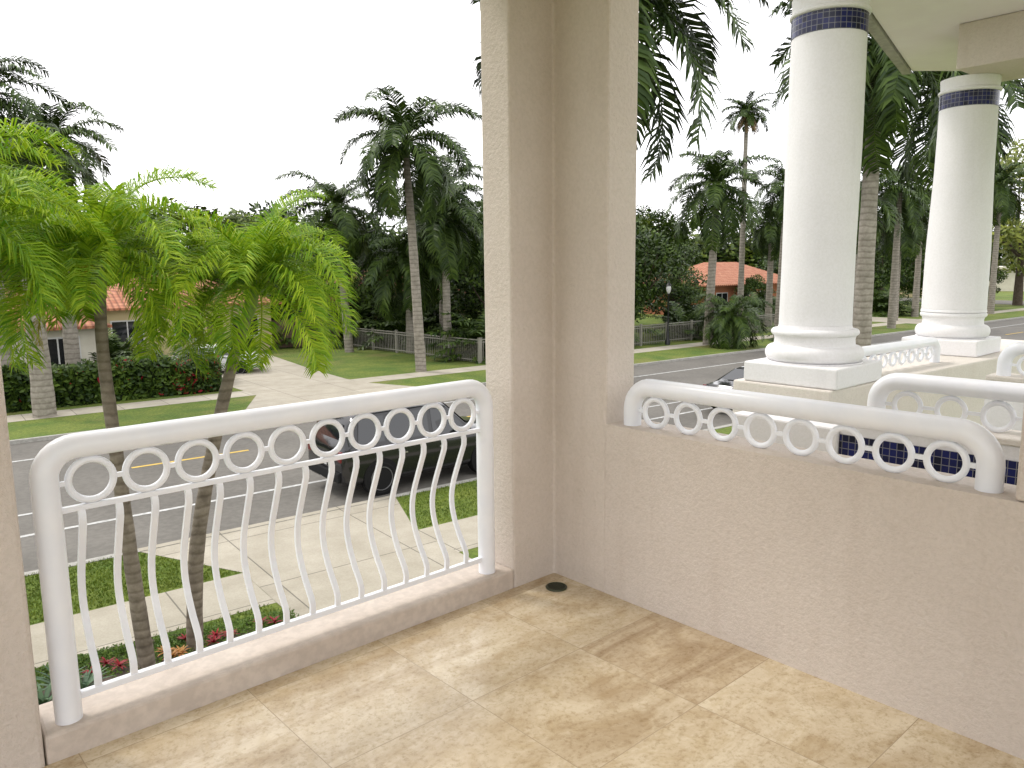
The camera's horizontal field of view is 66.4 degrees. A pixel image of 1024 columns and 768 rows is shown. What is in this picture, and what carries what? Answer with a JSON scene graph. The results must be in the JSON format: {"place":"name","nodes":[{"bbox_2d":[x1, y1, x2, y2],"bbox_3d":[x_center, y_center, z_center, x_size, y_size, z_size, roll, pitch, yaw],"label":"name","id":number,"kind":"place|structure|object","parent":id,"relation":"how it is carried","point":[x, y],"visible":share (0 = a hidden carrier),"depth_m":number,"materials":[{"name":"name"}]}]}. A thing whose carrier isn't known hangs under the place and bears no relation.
{"place":"outdoors","nodes":[
{"label":"outdoors","id":0,"kind":"place"},
{"bbox_2d":[5,293,111,364],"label":"house","id":1,"kind":"structure","parent":0,"point":[86,335],"depth_m":32.24,"materials":[{"name":"paint"}]},
{"bbox_2d":[47,336,81,364],"bbox_3d":[-18.663,-1.285,32.193,1.640,1.290,0.070,-7,11,-37],"label":"window","id":2,"kind":"structure","parent":1,"relation":"in","point":[55,344],"depth_m":32.13,"materials":[{"name":"black glass"}]},
{"bbox_2d":[30,573,275,667],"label":"pavement","id":3,"kind":"structure","parent":0,"point":[106,626],"depth_m":11.28,"materials":[{"name":"concrete"}]},
{"bbox_2d":[80,272,281,355],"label":"house","id":4,"kind":"structure","parent":0,"point":[118,320],"depth_m":42.39,"materials":[{"name":"paint"}]},
{"bbox_2d":[110,319,144,343],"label":"window","id":5,"kind":"structure","parent":4,"relation":"in","point":[123,328],"depth_m":41.98,"materials":[{"name":"black glass"}]},
{"bbox_2d":[138,496,389,550],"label":"curb","id":6,"kind":"structure","parent":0,"point":[259,524],"depth_m":15.24,"materials":[{"name":"concrete"}]},
{"bbox_2d":[142,497,470,616],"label":"driveway","id":7,"kind":"structure","parent":0,"point":[259,565],"depth_m":13.55,"materials":[{"name":"concrete"}]},
{"bbox_2d":[220,354,415,409],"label":"driveway","id":8,"kind":"structure","parent":0,"point":[280,381],"depth_m":32.59,"materials":[{"name":"concrete"}]},
{"bbox_2d":[168,343,261,373],"bbox_3d":[-14.270,-1.149,36.924,4.664,1.485,2.160,-3,9,-15],"label":"parked car","id":9,"kind":"object","parent":8,"relation":"on","point":[242,371],"visible":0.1,"depth_m":36.47,"materials":[{"name":"white paint"}]},
{"bbox_2d":[24,426,731,667],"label":"lawn","id":10,"kind":"structure","parent":0,"point":[473,552],"depth_m":12.91,"materials":[{"name":"green plant"}]},
{"bbox_2d":[0,182,104,332],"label":"palm tree","id":11,"kind":"object","parent":10,"relation":"on","point":[62,315],"visible":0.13,"depth_m":8.69,"materials":[{"name":"green plant"}]},
{"bbox_2d":[0,117,124,321],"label":"palm tree","id":12,"kind":"object","parent":10,"relation":"on","point":[11,180],"visible":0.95,"depth_m":6.96,"materials":[{"name":"green plant"}]},
{"bbox_2d":[36,615,292,700],"bbox_3d":[-4.350,3.510,9.848,3.450,0.060,1.550,-7,11,-37],"label":"planting bed","id":13,"kind":"object","parent":10,"relation":"on","point":[127,668],"visible":0.07,"depth_m":9.70,"materials":[{"name":"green plant"}]},
{"bbox_2d":[37,682,52,704],"bbox_3d":[-5.235,3.477,8.725,0.654,0.286,0.627,1,9,10],"label":"agave plant","id":14,"kind":"object","parent":13,"relation":"on","point":[44,698],"visible":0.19,"depth_m":8.78,"materials":[{"name":"green plant"}]},
{"bbox_2d":[79,666,112,688],"bbox_3d":[-4.950,3.424,9.020,0.630,0.296,0.690,-3,9,-15],"label":"agave plant","id":15,"kind":"object","parent":13,"relation":"on","point":[87,681],"visible":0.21,"depth_m":9.12,"materials":[{"name":"green plant"}]},
{"bbox_2d":[0,162,223,668],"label":"palm tree","id":16,"kind":"object","parent":13,"relation":"on","point":[120,212],"visible":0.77,"depth_m":8.52,"materials":[{"name":"green plant"}]},
{"bbox_2d":[35,608,298,690],"bbox_3d":[-4.358,3.470,9.857,3.580,0.167,1.466,-5,10,-29],"label":"ground cover","id":17,"kind":"object","parent":13,"relation":"on","point":[85,660],"visible":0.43,"depth_m":10.17,"materials":[{"name":"green plant"}]},
{"bbox_2d":[140,187,361,650],"bbox_3d":[-3.239,0.467,10.185,2.771,6.064,3.018,-4,9,-22],"label":"palm tree","id":18,"kind":"object","parent":13,"relation":"on","point":[262,253],"visible":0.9,"depth_m":9.46,"materials":[{"name":"green plant"}]},
{"bbox_2d":[469,0,770,186],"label":"palm tree","id":19,"kind":"object","parent":10,"relation":"on","point":[668,14],"visible":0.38,"depth_m":17.05,"materials":[{"name":"green plant"}]},
{"bbox_2d":[763,1,967,356],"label":"palm tree","id":20,"kind":"object","parent":10,"relation":"on","point":[887,89],"visible":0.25,"depth_m":23.44,"materials":[{"name":"green plant"}]},
{"bbox_2d":[733,339,1023,425],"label":"portico wall","id":21,"kind":"structure","parent":10,"relation":"on","point":[981,367],"depth_m":6.09,"materials":[{"name":"beige paint"}]},
{"bbox_2d":[744,0,881,389],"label":"portico column","id":22,"kind":"structure","parent":21,"relation":"on","point":[814,344],"depth_m":5.22,"materials":[{"name":"white paint"}]},
{"bbox_2d":[862,337,940,367],"bbox_3d":[3.011,-0.225,6.110,1.346,0.214,0.076,-7,11,-37],"label":"railing","id":23,"kind":"object","parent":21,"relation":"on","point":[932,344],"visible":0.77,"depth_m":6.15,"materials":[{"name":"white paint"}]},
{"bbox_2d":[902,73,1002,356],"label":"portico column","id":24,"kind":"structure","parent":21,"relation":"on","point":[953,313],"depth_m":6.84,"materials":[{"name":"white paint"}]},
{"bbox_2d":[786,0,1023,81],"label":"portico roof","id":25,"kind":"structure","parent":24,"relation":"on","point":[975,36],"depth_m":6.35,"materials":[{"name":"beige paint"}]},
{"bbox_2d":[868,34,1023,199],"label":"palm tree","id":26,"kind":"object","parent":10,"relation":"on","point":[1011,87],"visible":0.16,"depth_m":27.91,"materials":[{"name":"green plant"}]},
{"bbox_3d":[1.475,3.659,-1.496,5.800,3.090,11.020,-7,11,-37],"label":"house facade","id":27,"kind":"object","parent":10,"relation":"on","visible":0},
{"bbox_2d":[0,359,44,767],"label":"stucco wall","id":28,"kind":"structure","parent":27,"relation":"on","point":[21,743],"depth_m":2.52,"materials":[{"name":"beige paint"}]},
{"bbox_2d":[39,562,512,765],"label":"balcony kerb","id":29,"kind":"structure","parent":27,"relation":"on","point":[112,714],"depth_m":3.15,"materials":[{"name":"paint"}]},
{"bbox_2d":[29,380,494,725],"bbox_3d":[-0.862,0.563,3.306,1.997,1.000,0.149,-8,12,-42],"label":"railing","id":30,"kind":"object","parent":29,"relation":"on","point":[53,458],"visible":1,"depth_m":3.04,"materials":[{"name":"white metal"}]},
{"bbox_2d":[43,573,1023,767],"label":"floor","id":31,"kind":"structure","parent":27,"relation":"on","point":[536,673],"depth_m":2.92,"materials":[{"name":"beige tile"}]},
{"bbox_2d":[546,582,566,591],"bbox_3d":[0.229,1.045,4.028,0.112,0.011,0.112,-7,11,-37],"label":"floor drain","id":32,"kind":"object","parent":31,"relation":"in","point":[556,586],"visible":1,"depth_m":4.02,"materials":[{"name":"brown metal"}]},
{"bbox_2d":[480,0,638,591],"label":"corner pillar","id":33,"kind":"structure","parent":27,"relation":"on","point":[559,82],"depth_m":3.84,"materials":[{"name":"beige paint"}]},
{"bbox_2d":[604,419,1023,759],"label":"parapet wall","id":34,"kind":"structure","parent":27,"relation":"on","point":[901,591],"depth_m":3.03,"materials":[{"name":"beige paint"}]},
{"bbox_2d":[624,379,1005,493],"bbox_3d":[1.107,0.165,3.225,0.086,0.238,1.641,-8,12,-41],"label":"railing","id":35,"kind":"object","parent":34,"relation":"on","point":[981,443],"visible":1,"depth_m":3.03,"materials":[{"name":"white metal"}]},
{"bbox_2d":[1016,409,1023,501],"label":"stucco pillar","id":36,"kind":"structure","parent":34,"relation":"on","point":[1020,488],"depth_m":2.52,"materials":[{"name":"beige paint"}]},
{"bbox_2d":[418,515,477,551],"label":"pavement","id":37,"kind":"structure","parent":0,"point":[469,528],"depth_m":14.59,"materials":[{"name":"concrete"}]},
{"bbox_2d":[0,0,1023,243],"label":"sky","id":38,"kind":"structure","parent":0,"point":[244,94],"materials":[{"name":"white"}]},
{"bbox_2d":[6,291,1023,439],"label":"lawn","id":39,"kind":"structure","parent":0,"point":[368,362],"depth_m":37.76,"materials":[{"name":"green plant"}]},
{"bbox_2d":[0,55,69,365],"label":"palm tree","id":40,"kind":"object","parent":39,"relation":"on","point":[26,105],"visible":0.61,"depth_m":27.61,"materials":[{"name":"green plant"}]},
{"bbox_2d":[0,118,97,418],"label":"palm tree","id":41,"kind":"object","parent":39,"relation":"on","point":[43,399],"visible":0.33,"depth_m":25.92,"materials":[{"name":"green plant"}]},
{"bbox_2d":[0,99,124,365],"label":"palm tree","id":42,"kind":"object","parent":39,"relation":"on","point":[71,345],"visible":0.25,"depth_m":29.15,"materials":[{"name":"green plant"}]},
{"bbox_2d":[1,353,177,412],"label":"hedge","id":43,"kind":"object","parent":39,"relation":"on","point":[78,383],"visible":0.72,"depth_m":28.81,"materials":[{"name":"green plant"}]},
{"bbox_2d":[108,328,163,358],"bbox_3d":[-19.758,-1.552,39.269,5.040,2.821,5.032,8,12,43],"label":"palm shrub","id":44,"kind":"object","parent":39,"relation":"on","point":[119,348],"visible":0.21,"depth_m":38.72,"materials":[{"name":"green plant"}]},
{"bbox_2d":[107,198,217,286],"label":"broadleaf tree","id":45,"kind":"object","parent":39,"relation":"on","point":[157,217],"visible":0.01,"depth_m":52.10,"materials":[{"name":"green plant"}]},
{"bbox_2d":[136,196,225,272],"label":"broadleaf tree","id":46,"kind":"object","parent":39,"relation":"on","point":[203,209],"visible":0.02,"depth_m":54.24,"materials":[{"name":"green plant"}]},
{"bbox_2d":[139,339,226,378],"bbox_3d":[-14.258,-0.661,33.570,4.535,2.539,4.529,-1,9,-2],"label":"palm shrub","id":47,"kind":"object","parent":39,"relation":"on","point":[177,354],"visible":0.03,"depth_m":34.04,"materials":[{"name":"green plant"}]},
{"bbox_2d":[171,353,222,394],"bbox_3d":[-12.685,-0.398,31.338,2.074,1.624,1.472,-7,11,-37],"label":"hedge","id":48,"kind":"object","parent":39,"relation":"on","point":[188,380],"visible":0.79,"depth_m":30.93,"materials":[{"name":"green plant"}]},
{"bbox_2d":[178,208,296,306],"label":"broadleaf tree","id":49,"kind":"object","parent":39,"relation":"on","point":[238,218],"visible":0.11,"depth_m":51.19,"materials":[{"name":"green plant"}]},
{"bbox_2d":[217,199,309,319],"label":"broadleaf tree","id":50,"kind":"object","parent":39,"relation":"on","point":[256,205],"visible":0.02,"depth_m":56.56,"materials":[{"name":"green plant"}]},
{"bbox_2d":[271,318,340,347],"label":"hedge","id":51,"kind":"object","parent":39,"relation":"on","point":[291,344],"visible":0.17,"depth_m":47.76,"materials":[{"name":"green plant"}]},
{"bbox_2d":[261,214,367,310],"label":"broadleaf tree","id":52,"kind":"object","parent":39,"relation":"on","point":[349,275],"visible":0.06,"depth_m":51.67,"materials":[{"name":"green plant"}]},
{"bbox_2d":[275,170,402,351],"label":"palm tree","id":53,"kind":"object","parent":39,"relation":"on","point":[349,227],"visible":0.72,"depth_m":42.79,"materials":[{"name":"green plant"}]},
{"bbox_2d":[297,299,394,347],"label":"palm shrub","id":54,"kind":"object","parent":39,"relation":"on","point":[360,311],"visible":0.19,"depth_m":49.30,"materials":[{"name":"green plant"}]},
{"bbox_2d":[304,208,419,340],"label":"broadleaf tree","id":55,"kind":"object","parent":39,"relation":"on","point":[369,295],"visible":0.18,"depth_m":49.63,"materials":[{"name":"green plant"}]},
{"bbox_2d":[332,85,481,371],"bbox_3d":[-4.582,-6.601,35.538,6.733,12.476,7.339,-4,9,-22],"label":"palm tree","id":56,"kind":"object","parent":39,"relation":"on","point":[390,134],"visible":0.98,"depth_m":34.07,"materials":[{"name":"green plant"}]},
{"bbox_2d":[352,295,461,350],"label":"palm shrub","id":57,"kind":"object","parent":39,"relation":"on","point":[399,324],"visible":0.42,"depth_m":46.97,"materials":[{"name":"green plant"}]},
{"bbox_2d":[347,226,467,352],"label":"palm tree","id":58,"kind":"object","parent":39,"relation":"on","point":[400,269],"visible":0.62,"depth_m":43.04,"materials":[{"name":"green plant"}]},
{"bbox_2d":[351,327,480,362],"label":"fence","id":59,"kind":"object","parent":39,"relation":"on","point":[396,349],"visible":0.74,"depth_m":43.97,"materials":[{"name":"paint"}]},
{"bbox_2d":[357,287,478,344],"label":"palm shrub","id":60,"kind":"object","parent":39,"relation":"on","point":[434,313],"visible":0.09,"depth_m":49.18,"materials":[{"name":"green plant"}]},
{"bbox_2d":[380,180,483,353],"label":"palm tree","id":61,"kind":"object","parent":39,"relation":"on","point":[438,238],"visible":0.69,"depth_m":41.12,"materials":[{"name":"green plant"}]},
{"bbox_2d":[395,215,484,336],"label":"broadleaf tree","id":62,"kind":"object","parent":39,"relation":"on","point":[457,285],"visible":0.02,"depth_m":50.61,"materials":[{"name":"green plant"}]},
{"bbox_2d":[398,154,482,347],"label":"palm tree","id":63,"kind":"object","parent":39,"relation":"on","point":[457,174],"visible":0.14,"depth_m":46.28,"materials":[{"name":"green plant"}]},
{"bbox_2d":[424,309,485,363],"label":"palm shrub","id":64,"kind":"object","parent":39,"relation":"on","point":[472,327],"visible":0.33,"depth_m":40.79,"materials":[{"name":"green plant"}]},
{"bbox_2d":[434,290,484,339],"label":"palm shrub","id":65,"kind":"object","parent":39,"relation":"on","point":[474,314],"visible":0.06,"depth_m":48.75,"materials":[{"name":"green plant"}]},
{"bbox_2d":[438,227,484,310],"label":"broadleaf tree","id":66,"kind":"object","parent":39,"relation":"on","point":[477,286],"visible":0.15,"depth_m":46.70,"materials":[{"name":"green plant"}]},
{"bbox_2d":[107,207,1020,319],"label":"wood","id":67,"kind":"object","parent":39,"relation":"on","point":[730,253],"visible":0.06,"depth_m":149.08,"materials":[{"name":"green plant"}]},
{"bbox_2d":[479,314,774,361],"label":"fence","id":68,"kind":"object","parent":39,"relation":"on","point":[691,323],"visible":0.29,"depth_m":48.49,"materials":[{"name":"paint"}]},
{"bbox_2d":[634,227,654,322],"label":"broadleaf tree","id":69,"kind":"object","parent":39,"relation":"on","point":[641,246],"visible":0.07,"depth_m":48.77,"materials":[{"name":"green plant"}]},
{"bbox_2d":[634,296,662,345],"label":"palm shrub","id":70,"kind":"object","parent":39,"relation":"on","point":[648,330],"visible":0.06,"depth_m":47.44,"materials":[{"name":"green plant"}]},
{"bbox_2d":[636,213,679,308],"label":"broadleaf tree","id":71,"kind":"object","parent":39,"relation":"on","point":[645,222],"visible":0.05,"depth_m":59.03,"materials":[{"name":"green plant"}]},
{"bbox_2d":[635,216,689,312],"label":"broadleaf tree","id":72,"kind":"object","parent":39,"relation":"on","point":[663,251],"visible":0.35,"depth_m":51.14,"materials":[{"name":"green plant"}]},
{"bbox_2d":[636,205,700,275],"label":"broadleaf tree","id":73,"kind":"object","parent":39,"relation":"on","point":[664,224],"visible":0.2,"depth_m":90.10,"materials":[{"name":"green plant"}]},
{"bbox_2d":[645,240,707,314],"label":"broadleaf tree","id":74,"kind":"object","parent":39,"relation":"on","point":[680,291],"visible":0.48,"depth_m":59.38,"materials":[{"name":"green plant"}]},
{"bbox_2d":[653,265,705,307],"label":"broadleaf tree","id":75,"kind":"object","parent":39,"relation":"on","point":[684,281],"visible":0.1,"depth_m":66.57,"materials":[{"name":"green plant"}]},
{"bbox_2d":[643,300,716,340],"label":"palm shrub","id":76,"kind":"object","parent":39,"relation":"on","point":[680,316],"visible":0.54,"depth_m":51.02,"materials":[{"name":"green plant"}]},
{"bbox_2d":[662,298,775,327],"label":"hedge","id":77,"kind":"object","parent":39,"relation":"on","point":[686,307],"visible":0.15,"depth_m":60.16,"materials":[{"name":"green plant"}]},
{"bbox_2d":[665,149,783,344],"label":"palm tree","id":78,"kind":"object","parent":39,"relation":"on","point":[713,195],"visible":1,"depth_m":44.58,"materials":[{"name":"green plant"}]},
{"bbox_2d":[687,293,775,348],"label":"palm tree","id":79,"kind":"object","parent":39,"relation":"on","point":[732,319],"visible":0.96,"depth_m":44.68,"materials":[{"name":"green plant"}]},
{"bbox_2d":[721,91,774,327],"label":"palm tree","id":80,"kind":"object","parent":39,"relation":"on","point":[752,119],"visible":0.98,"depth_m":52.75,"materials":[{"name":"green plant"}]},
{"bbox_2d":[733,274,773,300],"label":"broadleaf tree","id":81,"kind":"object","parent":39,"relation":"on","point":[751,283],"visible":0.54,"depth_m":70.43,"materials":[{"name":"green plant"}]},
{"bbox_2d":[739,200,781,325],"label":"palm tree","id":82,"kind":"object","parent":39,"relation":"on","point":[766,230],"visible":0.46,"depth_m":58.72,"materials":[{"name":"green plant"}]},
{"bbox_2d":[745,164,784,336],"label":"palm tree","id":83,"kind":"object","parent":39,"relation":"on","point":[776,187],"visible":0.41,"depth_m":50.38,"materials":[{"name":"green plant"}]},
{"bbox_2d":[852,169,919,323],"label":"palm tree","id":84,"kind":"object","parent":39,"relation":"on","point":[885,204],"visible":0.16,"depth_m":50.12,"materials":[{"name":"green plant"}]},
{"bbox_2d":[857,234,925,293],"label":"broadleaf tree","id":85,"kind":"object","parent":39,"relation":"on","point":[882,278],"visible":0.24,"depth_m":72.91,"materials":[{"name":"green plant"}]},
{"bbox_2d":[861,154,932,327],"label":"palm tree","id":86,"kind":"object","parent":39,"relation":"on","point":[915,211],"visible":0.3,"depth_m":56.08,"materials":[{"name":"green plant"}]},
{"bbox_2d":[872,283,921,316],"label":"palm shrub","id":87,"kind":"object","parent":39,"relation":"on","point":[880,304],"visible":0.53,"depth_m":70.09,"materials":[{"name":"green plant"}]},
{"bbox_2d":[876,191,930,320],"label":"palm tree","id":88,"kind":"object","parent":39,"relation":"on","point":[913,246],"visible":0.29,"depth_m":62.00,"materials":[{"name":"green plant"}]},
{"bbox_2d":[902,240,925,297],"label":"broadleaf tree","id":89,"kind":"object","parent":39,"relation":"on","point":[910,285],"visible":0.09,"depth_m":76.37,"materials":[{"name":"green plant"}]},
{"bbox_2d":[907,187,931,316],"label":"palm tree","id":90,"kind":"object","parent":39,"relation":"on","point":[915,296],"visible":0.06,"depth_m":68.11,"materials":[{"name":"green plant"}]},
{"bbox_2d":[987,162,1023,313],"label":"palm tree","id":91,"kind":"object","parent":39,"relation":"on","point":[1005,203],"visible":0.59,"depth_m":68.88,"materials":[{"name":"green plant"}]},
{"bbox_2d":[989,138,1023,305],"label":"broadleaf tree","id":92,"kind":"object","parent":39,"relation":"on","point":[1007,234],"visible":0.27,"depth_m":81.45,"materials":[{"name":"green plant"}]},
{"bbox_2d":[7,308,1023,422],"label":"pavement","id":93,"kind":"structure","parent":0,"point":[70,412],"depth_m":30.63,"materials":[{"name":"concrete"}]},
{"bbox_2d":[10,318,1023,571],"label":"road","id":94,"kind":"structure","parent":0,"point":[90,478],"depth_m":18.77,"materials":[{"name":"grey asphalt"}]},
{"bbox_2d":[20,407,711,537],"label":"road marking","id":95,"kind":"object","parent":94,"relation":"on","point":[239,496],"depth_m":16.81,"materials":[{"name":"white paint"}]},
{"bbox_2d":[308,402,476,495],"bbox_3d":[-2.363,1.286,18.817,4.740,1.925,2.280,-7,11,-37],"label":"parked car","id":96,"kind":"object","parent":94,"relation":"on","point":[327,437],"visible":0.48,"depth_m":17.51,"materials":[{"name":"black paint"}]},
{"bbox_2d":[703,366,743,407],"bbox_3d":[8.743,0.082,27.345,4.664,1.485,2.160,-7,11,-37],"label":"parked car","id":97,"kind":"object","parent":94,"relation":"on","point":[727,379],"visible":0.02,"depth_m":26.58,"materials":[{"name":"black paint"}]},
{"bbox_2d":[644,262,777,314],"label":"house","id":98,"kind":"structure","parent":0,"point":[726,280],"depth_m":73.96,"materials":[{"name":"tile"}]},
{"bbox_2d":[732,411,1020,484],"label":"balcony wall","id":99,"kind":"structure","parent":0,"point":[943,459],"depth_m":3.84,"materials":[{"name":"beige paint"}]},
{"bbox_2d":[867,373,1023,432],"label":"railing","id":100,"kind":"object","parent":99,"relation":"on","point":[885,386],"visible":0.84,"depth_m":3.64,"materials":[{"name":"white metal"}]},
{"bbox_2d":[872,317,921,323],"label":"driveway","id":101,"kind":"structure","parent":0,"point":[900,320],"depth_m":64.30,"materials":[{"name":"concrete"}]},
{"bbox_2d":[982,373,1023,430],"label":"balcony wall","id":102,"kind":"structure","parent":0,"point":[997,416],"depth_m":5.26,"materials":[{"name":"beige paint"}]},
{"bbox_2d":[996,342,1023,375],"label":"railing","id":103,"kind":"object","parent":102,"relation":"on","point":[1008,354],"visible":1,"depth_m":5.23,"materials":[{"name":"white paint"}]},
{"bbox_2d":[989,266,1023,290],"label":"house","id":104,"kind":"structure","parent":0,"point":[1007,284],"depth_m":119.94,"materials":[{"name":"beige paint"}]},
{"label":"ground","id":105,"kind":"structure","parent":0,"visible":0},
{"bbox_2d":[24,424,731,576],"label":"kerb","id":106,"kind":"structure","parent":105,"relation":"on","point":[112,555],"depth_m":15.77,"materials":[{"name":"concrete"}]},
{"bbox_2d":[9,316,1023,444],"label":"kerb","id":107,"kind":"structure","parent":105,"relation":"on","point":[32,439],"depth_m":40.12,"materials":[{"name":"concrete"}]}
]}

